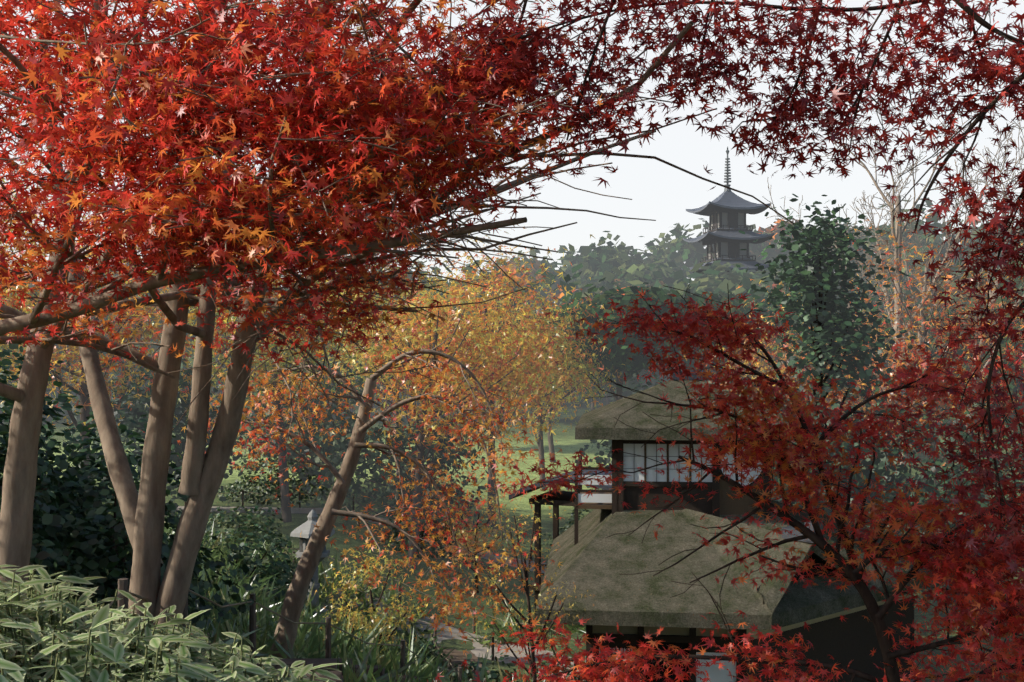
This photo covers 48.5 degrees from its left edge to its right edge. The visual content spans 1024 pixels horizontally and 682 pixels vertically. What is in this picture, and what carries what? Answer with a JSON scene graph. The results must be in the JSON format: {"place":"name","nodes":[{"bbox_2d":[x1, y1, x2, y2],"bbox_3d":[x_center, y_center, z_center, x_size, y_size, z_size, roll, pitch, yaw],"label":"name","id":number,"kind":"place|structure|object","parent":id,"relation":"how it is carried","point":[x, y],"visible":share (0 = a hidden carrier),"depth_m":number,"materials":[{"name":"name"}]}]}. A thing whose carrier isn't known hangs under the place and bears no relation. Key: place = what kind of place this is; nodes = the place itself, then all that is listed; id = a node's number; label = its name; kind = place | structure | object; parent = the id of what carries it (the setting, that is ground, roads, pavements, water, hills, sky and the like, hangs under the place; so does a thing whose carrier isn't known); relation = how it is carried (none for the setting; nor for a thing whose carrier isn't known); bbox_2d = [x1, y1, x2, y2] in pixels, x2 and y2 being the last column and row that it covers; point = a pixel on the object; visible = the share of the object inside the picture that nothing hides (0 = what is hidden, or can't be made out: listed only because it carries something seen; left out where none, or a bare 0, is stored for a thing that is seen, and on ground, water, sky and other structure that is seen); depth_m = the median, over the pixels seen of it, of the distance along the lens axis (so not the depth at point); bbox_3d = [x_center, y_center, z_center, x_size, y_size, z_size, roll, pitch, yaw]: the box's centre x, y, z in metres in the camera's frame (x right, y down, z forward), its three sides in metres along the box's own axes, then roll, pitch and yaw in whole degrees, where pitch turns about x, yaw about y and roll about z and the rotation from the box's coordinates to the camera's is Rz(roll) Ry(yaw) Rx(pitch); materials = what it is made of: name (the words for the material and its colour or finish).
{"place":"outdoors","nodes":[
{"label":"outdoors","id":0,"kind":"place"},
{"bbox_2d":[167,506,546,572],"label":"garden path","id":1,"kind":"structure","parent":0,"point":[309,510],"depth_m":40.02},
{"bbox_2d":[342,646,489,681],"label":"garden hill path","id":2,"kind":"structure","parent":0,"point":[458,656],"depth_m":26.72,"materials":[{"name":"grey stone"}]},
{"bbox_2d":[229,658,419,681],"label":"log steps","id":3,"kind":"structure","parent":2,"relation":"on","point":[313,661],"depth_m":8.61,"materials":[{"name":"brown wood"}]},
{"bbox_2d":[319,573,583,680],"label":"garden path","id":4,"kind":"structure","parent":0,"point":[478,649],"depth_m":28.02,"materials":[{"name":"grey stone"}]},
{"bbox_2d":[0,145,1023,658],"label":"autumn trees","id":5,"kind":"object","parent":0,"point":[536,341],"visible":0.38,"depth_m":37.15,"materials":[{"name":"yellow plant"}]},
{"bbox_2d":[0,308,1023,681],"bbox_3d":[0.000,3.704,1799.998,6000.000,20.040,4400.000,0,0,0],"label":"terrain","id":6,"kind":"structure","parent":0,"point":[568,444],"depth_m":42.03,"materials":[{"name":"green plant"}]},
{"bbox_2d":[0,564,341,681],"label":"sasa bamboo leaves","id":7,"kind":"object","parent":6,"relation":"on","point":[113,649],"visible":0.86,"depth_m":4.18,"materials":[{"name":"green plant"}]},
{"bbox_2d":[0,0,477,582],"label":"maple tree","id":8,"kind":"object","parent":6,"relation":"on","point":[93,152],"depth_m":5.87,"materials":[{"name":"red plant"}]},
{"bbox_2d":[29,578,461,681],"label":"fence","id":9,"kind":"object","parent":6,"relation":"on","point":[123,586],"depth_m":10.75,"materials":[{"name":"brown wood"}]},
{"bbox_2d":[0,466,601,681],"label":"ground cover grass","id":10,"kind":"structure","parent":6,"relation":"on","point":[362,656],"depth_m":15.40,"materials":[{"name":"green plant"}]},
{"bbox_2d":[290,510,334,621],"bbox_3d":[-4.550,5.114,25.982,0.938,2.521,1.083,0,0,0],"label":"stone lantern","id":11,"kind":"object","parent":6,"relation":"on","point":[306,528],"visible":0.5,"depth_m":25.85,"materials":[{"name":"grey stone"}]},
{"bbox_2d":[184,490,550,559],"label":"garden rope fence","id":12,"kind":"object","parent":6,"relation":"on","point":[300,492],"visible":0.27,"depth_m":41.28,"materials":[{"name":"brown wood"}]},
{"bbox_2d":[172,320,572,657],"bbox_3d":[-1.521,1.683,12.023,4.295,3.837,3.014,0,0,0],"label":"leaning maple tree","id":13,"kind":"object","parent":6,"relation":"on","point":[257,430],"depth_m":12.19,"materials":[{"name":"orange plant"}]},
{"bbox_2d":[0,0,793,631],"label":"maple tree","id":14,"kind":"object","parent":6,"relation":"on","point":[374,118],"depth_m":5.05,"materials":[{"name":"red plant"}]},
{"bbox_2d":[0,0,520,349],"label":"maple leaves","id":15,"kind":"object","parent":14,"relation":"attached to","point":[392,16],"visible":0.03,"depth_m":9.59,"materials":[{"name":"red plant"}]},
{"bbox_2d":[212,532,583,662],"bbox_3d":[-6.932,4.799,28.095,18.587,5.498,4.531,0,0,5],"label":"garden rope fence","id":16,"kind":"object","parent":6,"relation":"on","point":[435,632],"visible":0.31,"depth_m":28.13,"materials":[{"name":"brown wood"}]},
{"bbox_2d":[0,229,982,568],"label":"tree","id":17,"kind":"object","parent":6,"relation":"on","point":[284,491],"visible":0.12,"depth_m":38.01,"materials":[{"name":"brown plant"}]},
{"bbox_2d":[0,335,1023,681],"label":"shrubs","id":18,"kind":"object","parent":6,"relation":"on","point":[62,539],"depth_m":10.22,"materials":[{"name":"green plant"}]},
{"bbox_2d":[0,197,1023,455],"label":"forest tree","id":19,"kind":"object","parent":6,"relation":"on","point":[620,265],"depth_m":140.41,"materials":[{"name":"green plant"}]},
{"bbox_2d":[39,194,1023,621],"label":"trees","id":20,"kind":"object","parent":6,"relation":"on","point":[835,330],"visible":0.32,"depth_m":31.31,"materials":[{"name":"green plant"}]},
{"bbox_2d":[509,470,611,617],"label":"wooden gate","id":21,"kind":"structure","parent":6,"relation":"on","point":[559,499],"depth_m":30.55,"materials":[{"name":"brown wood"}]},
{"bbox_2d":[341,245,980,680],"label":"tree","id":22,"kind":"object","parent":6,"relation":"on","point":[533,645],"visible":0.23,"depth_m":19.10,"materials":[{"name":"plant"}]},
{"bbox_2d":[427,283,1023,681],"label":"maple tree","id":23,"kind":"object","parent":6,"relation":"on","point":[960,584],"depth_m":6.28,"materials":[{"name":"red plant"}]},
{"bbox_2d":[682,146,774,275],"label":"pagoda","id":24,"kind":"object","parent":6,"relation":"on","point":[727,210],"visible":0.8,"depth_m":179.60,"materials":[{"name":"wood"}]},
{"bbox_2d":[536,371,965,681],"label":"thatched house","id":25,"kind":"structure","parent":6,"relation":"on","point":[592,558],"depth_m":22.16,"materials":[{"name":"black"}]},
{"bbox_2d":[762,99,1023,519],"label":"bare tree","id":26,"kind":"object","parent":6,"relation":"on","point":[897,233],"visible":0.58,"depth_m":47.67,"materials":[{"name":"brown plant"}]},
{"bbox_2d":[0,0,1023,312],"label":"sky","id":27,"kind":"structure","parent":0,"point":[661,192],"materials":[{"name":"white"}]},
{"bbox_2d":[374,274,802,406],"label":"trees","id":28,"kind":"object","parent":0,"point":[622,354],"visible":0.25,"depth_m":58.02,"materials":[{"name":"green plant"}]},
{"bbox_2d":[397,0,1023,671],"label":"maple tree","id":29,"kind":"object","parent":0,"point":[981,74],"depth_m":5.01,"materials":[{"name":"red plant"}]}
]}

